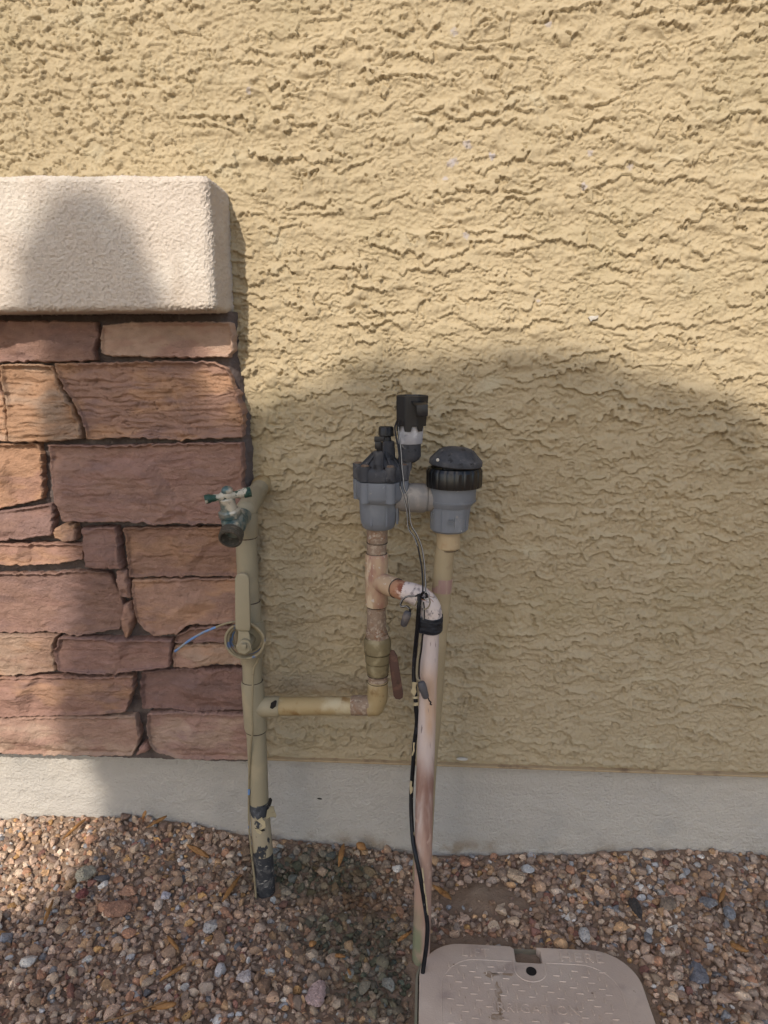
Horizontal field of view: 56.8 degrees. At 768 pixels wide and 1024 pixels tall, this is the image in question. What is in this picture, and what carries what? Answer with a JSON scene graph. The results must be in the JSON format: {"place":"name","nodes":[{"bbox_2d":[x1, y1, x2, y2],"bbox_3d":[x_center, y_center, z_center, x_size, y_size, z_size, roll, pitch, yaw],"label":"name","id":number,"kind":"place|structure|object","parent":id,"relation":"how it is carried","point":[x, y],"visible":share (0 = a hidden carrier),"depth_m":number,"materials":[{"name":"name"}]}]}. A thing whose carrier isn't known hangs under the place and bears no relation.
{"place":"outdoors","nodes":[
{"label":"outdoors","id":0,"kind":"place"},
{"bbox_2d":[0,813,767,1023],"bbox_3d":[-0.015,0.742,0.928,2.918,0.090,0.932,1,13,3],"label":"gravel","id":1,"kind":"structure","parent":0,"point":[747,987],"depth_m":1.20,"materials":[{"name":"brown gravel"}]},
{"bbox_2d":[43,899,53,923],"bbox_3d":[-0.571,0.681,1.210,0.010,0.010,0.047,1,13,3],"label":"dry leaf","id":2,"kind":"object","parent":1,"relation":"on","point":[47,913],"visible":1,"depth_m":1.21,"materials":[{"name":"brown plant"}]},
{"bbox_2d":[62,819,85,839],"bbox_3d":[-0.594,0.607,1.362,0.007,0.010,0.058,5,13,22],"label":"dry leaf","id":3,"kind":"object","parent":1,"relation":"on","point":[76,826],"visible":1,"depth_m":1.36,"materials":[{"name":"brown plant"}]},
{"bbox_2d":[75,888,88,898],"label":"rock","id":4,"kind":"object","parent":1,"relation":"on","point":[82,893],"visible":1,"depth_m":1.24,"materials":[{"name":"stone"}]},
{"bbox_2d":[75,865,96,882],"bbox_3d":[-0.537,0.649,1.278,0.036,0.019,0.031,-10,16,-39],"label":"rock","id":5,"kind":"object","parent":1,"relation":"on","point":[85,872],"visible":1,"depth_m":1.27,"materials":[{"name":"stone"}]},
{"bbox_2d":[103,900,131,917],"bbox_3d":[-0.458,0.681,1.220,0.046,0.014,0.034,-5,13,-20],"label":"rock","id":6,"kind":"object","parent":1,"relation":"on","point":[119,908],"visible":1,"depth_m":1.22,"materials":[{"name":"stone"}]},
{"bbox_2d":[119,885,137,895],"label":"rock","id":7,"kind":"object","parent":1,"relation":"on","point":[128,890],"visible":1,"depth_m":1.25,"materials":[{"name":"stone"}]},
{"bbox_2d":[96,1000,166,1023],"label":"dry twig","id":8,"kind":"object","parent":1,"relation":"on","point":[131,1013],"visible":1,"depth_m":1.03,"materials":[{"name":"brown wood"}]},
{"bbox_2d":[146,815,166,827],"bbox_3d":[-0.439,0.597,1.368,0.042,0.010,0.007,-11,16,-40],"label":"dry leaf","id":9,"kind":"object","parent":1,"relation":"on","point":[160,819],"visible":1,"depth_m":1.37,"materials":[{"name":"brown plant"}]},
{"bbox_2d":[151,1002,175,1009],"bbox_3d":[-0.324,0.728,1.046,0.036,0.009,0.008,-2,13,-9],"label":"dry leaf","id":10,"kind":"object","parent":1,"relation":"on","point":[165,1005],"visible":1,"depth_m":1.04,"materials":[{"name":"brown plant"}]},
{"bbox_2d":[161,891,170,899],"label":"rock","id":11,"kind":"object","parent":1,"relation":"on","point":[165,895],"visible":1,"depth_m":1.25,"materials":[{"name":"stone"}]},
{"bbox_2d":[159,963,185,980],"bbox_3d":[-0.328,0.715,1.104,0.044,0.007,0.007,-12,17,-42],"label":"dry leaf","id":12,"kind":"object","parent":1,"relation":"on","point":[174,971],"visible":1,"depth_m":1.10,"materials":[{"name":"brown plant"}]},
{"bbox_2d":[167,935,178,949],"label":"dry leaf","id":13,"kind":"object","parent":1,"relation":"on","point":[172,942],"visible":1,"depth_m":1.15,"materials":[{"name":"brown plant"}]},
{"bbox_2d":[186,844,208,857],"bbox_3d":[-0.348,0.632,1.325,0.047,0.019,0.010,5,13,20],"label":"dry leaf","id":14,"kind":"object","parent":1,"relation":"on","point":[197,850],"visible":1,"depth_m":1.32,"materials":[{"name":"brown plant"}]},
{"bbox_2d":[203,919,216,933],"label":"rock","id":15,"kind":"object","parent":1,"relation":"on","point":[210,926],"visible":1,"depth_m":1.19,"materials":[{"name":"stone"}]},
{"bbox_2d":[222,874,240,901],"bbox_3d":[-0.271,0.669,1.263,0.009,0.008,0.063,4,13,18],"label":"dry leaf","id":16,"kind":"object","parent":1,"relation":"on","point":[230,889],"visible":1,"depth_m":1.26,"materials":[{"name":"brown plant"}]},
{"bbox_2d":[204,474,280,898],"bbox_3d":[-0.211,0.333,1.222,0.077,0.800,0.233,2,13,10],"label":"standpipe","id":17,"kind":"object","parent":1,"relation":"on","point":[239,527],"visible":0.95,"depth_m":1.18,"materials":[{"name":"metal"}]},
{"bbox_2d":[174,621,265,898],"bbox_3d":[-0.269,0.428,1.204,0.163,0.534,0.036,1,13,3],"label":"tracer wire","id":18,"kind":"object","parent":17,"relation":"attached to","point":[229,642],"visible":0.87,"depth_m":1.16,"materials":[{"name":"metal"}]},
{"bbox_2d":[236,969,250,982],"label":"rock","id":19,"kind":"object","parent":1,"relation":"on","point":[243,976],"visible":1,"depth_m":1.10,"materials":[{"name":"stone"}]},
{"bbox_2d":[309,940,316,946],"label":"dry leaf","id":20,"kind":"object","parent":1,"relation":"on","point":[312,943],"visible":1,"depth_m":1.15,"materials":[{"name":"brown plant"}]},
{"bbox_2d":[305,980,325,1006],"bbox_3d":[-0.103,0.728,1.075,0.031,0.014,0.044,1,13,3],"label":"rock","id":21,"kind":"object","parent":1,"relation":"on","point":[315,995],"visible":1,"depth_m":1.07,"materials":[{"name":"stone"}]},
{"bbox_2d":[335,953,345,957],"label":"dry leaf","id":22,"kind":"object","parent":1,"relation":"on","point":[338,955],"visible":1,"depth_m":1.13,"materials":[{"name":"brown plant"}]},
{"bbox_2d":[338,843,344,866],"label":"dry leaf","id":23,"kind":"object","parent":1,"relation":"on","point":[341,853],"visible":1,"depth_m":1.34,"materials":[{"name":"brown plant"}]},
{"bbox_2d":[278,530,441,965],"bbox_3d":[-0.035,0.372,1.176,0.300,0.710,0.116,8,15,31],"label":"branch pipework","id":24,"kind":"object","parent":1,"relation":"on","point":[381,585],"visible":0.94,"depth_m":1.12,"materials":[{"name":"brown metal"}]},
{"bbox_2d":[353,394,482,534],"bbox_3d":[0.052,-0.074,1.106,0.203,0.213,0.098,1,13,3],"label":"anti siphon valve","id":25,"kind":"object","parent":24,"relation":"attached to","point":[445,495],"visible":0.94,"depth_m":1.08,"materials":[{"name":"grey plastic"}]},
{"bbox_2d":[394,420,431,704],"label":"solenoid wires","id":26,"kind":"object","parent":25,"relation":"hanging from","point":[405,619],"visible":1,"depth_m":1.05,"materials":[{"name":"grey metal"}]},
{"bbox_2d":[413,533,459,880],"bbox_3d":[0.086,0.336,1.192,0.074,0.638,0.038,-5,13,-21],"label":"outlet pipe","id":27,"kind":"object","parent":25,"relation":"attached to","point":[447,547],"visible":0.5,"depth_m":1.14,"materials":[{"name":"beige plastic"}]},
{"bbox_2d":[409,595,429,983],"bbox_3d":[0.055,0.429,1.087,0.023,0.611,0.113,-2,13,-8],"label":"irrigation cable","id":28,"kind":"object","parent":24,"relation":"attached to","point":[411,816],"visible":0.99,"depth_m":1.10,"materials":[{"name":"plastic"}]},
{"bbox_2d":[419,614,442,635],"bbox_3d":[0.070,0.170,1.088,0.042,0.027,0.038,1,13,3],"label":"electrical tape","id":29,"kind":"object","parent":24,"relation":"attached to","point":[431,627],"visible":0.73,"depth_m":1.07,"materials":[{"name":"black plastic"}]},
{"bbox_2d":[356,842,365,850],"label":"dry leaf","id":30,"kind":"object","parent":1,"relation":"on","point":[361,846],"visible":1,"depth_m":1.36,"materials":[{"name":"brown plant"}]},
{"bbox_2d":[0,754,767,855],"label":"foundation wall","id":31,"kind":"structure","parent":1,"relation":"on","point":[489,811],"depth_m":1.36,"materials":[{"name":"paint"}]},
{"bbox_2d":[0,0,767,777],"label":"stucco wall","id":32,"kind":"structure","parent":31,"relation":"on","point":[522,244],"depth_m":1.14,"materials":[{"name":"paint"}]},
{"bbox_2d":[0,312,253,761],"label":"stone veneer","id":33,"kind":"object","parent":32,"relation":"attached to","point":[126,445],"visible":0.94,"depth_m":1.22,"materials":[{"name":"stone"}]},
{"bbox_2d":[0,175,233,315],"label":"ledge cap","id":34,"kind":"object","parent":33,"relation":"on","point":[107,245],"visible":0.98,"depth_m":1.06,"materials":[{"name":"beige paint"}]},
{"bbox_2d":[397,930,411,941],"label":"dry leaf","id":35,"kind":"object","parent":1,"relation":"on","point":[402,937],"visible":1,"depth_m":1.17,"materials":[{"name":"brown plant"}]},
{"bbox_2d":[433,884,451,899],"bbox_3d":[0.103,0.680,1.271,0.010,0.008,0.050,-9,16,-37],"label":"dry leaf","id":36,"kind":"object","parent":1,"relation":"on","point":[443,892],"visible":1,"depth_m":1.27,"materials":[{"name":"brown plant"}]},
{"bbox_2d":[507,868,525,883],"bbox_3d":[0.243,0.672,1.310,0.035,0.017,0.033,1,13,3],"label":"rock","id":37,"kind":"object","parent":1,"relation":"on","point":[518,876],"visible":1,"depth_m":1.30,"materials":[{"name":"stone"}]},
{"bbox_2d":[414,949,655,1023],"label":"valve box","id":38,"kind":"object","parent":1,"relation":"on","point":[526,951],"visible":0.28,"depth_m":1.11,"materials":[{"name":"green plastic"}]},
{"bbox_2d":[419,944,654,1023],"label":"valve box cover","id":39,"kind":"object","parent":38,"relation":"in","point":[472,984],"visible":1,"depth_m":1.07,"materials":[{"name":"plastic"}]},
{"bbox_2d":[578,927,589,942],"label":"rock","id":40,"kind":"object","parent":1,"relation":"on","point":[584,934],"visible":1,"depth_m":1.18,"materials":[{"name":"stone"}]},
{"bbox_2d":[627,897,642,919],"bbox_3d":[0.435,0.684,1.220,0.019,0.016,0.047,0,13,-2],"label":"rock","id":41,"kind":"object","parent":1,"relation":"on","point":[634,905],"visible":1,"depth_m":1.22,"materials":[{"name":"stone"}]},
{"bbox_2d":[659,896,676,910],"bbox_3d":[0.491,0.679,1.228,0.032,0.017,0.026,1,13,3],"label":"rock","id":42,"kind":"object","parent":1,"relation":"on","point":[667,903],"visible":1,"depth_m":1.22,"materials":[{"name":"stone"}]},
{"bbox_2d":[666,884,685,894],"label":"rock","id":43,"kind":"object","parent":1,"relation":"on","point":[676,889],"visible":1,"depth_m":1.25,"materials":[{"name":"stone"}]},
{"bbox_2d":[688,960,709,983],"bbox_3d":[0.488,0.721,1.104,0.029,0.024,0.039,1,13,3],"label":"rock","id":44,"kind":"object","parent":1,"relation":"on","point":[699,975],"visible":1,"depth_m":1.10,"materials":[{"name":"stone"}]},
{"bbox_2d":[699,896,717,908],"bbox_3d":[0.563,0.676,1.233,0.031,0.015,0.020,8,15,33],"label":"rock","id":45,"kind":"object","parent":1,"relation":"on","point":[709,903],"visible":1,"depth_m":1.23,"materials":[{"name":"stone"}]},
{"bbox_2d":[719,887,725,902],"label":"dry leaf","id":46,"kind":"object","parent":1,"relation":"on","point":[722,895],"visible":1,"depth_m":1.24,"materials":[{"name":"brown plant"}]},
{"bbox_2d":[723,905,735,919],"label":"rock","id":47,"kind":"object","parent":1,"relation":"on","point":[729,912],"visible":1,"depth_m":1.21,"materials":[{"name":"stone"}]},
{"bbox_2d":[730,943,748,952],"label":"dry leaf","id":48,"kind":"object","parent":1,"relation":"on","point":[737,946],"visible":1,"depth_m":1.14,"materials":[{"name":"brown plant"}]}
]}

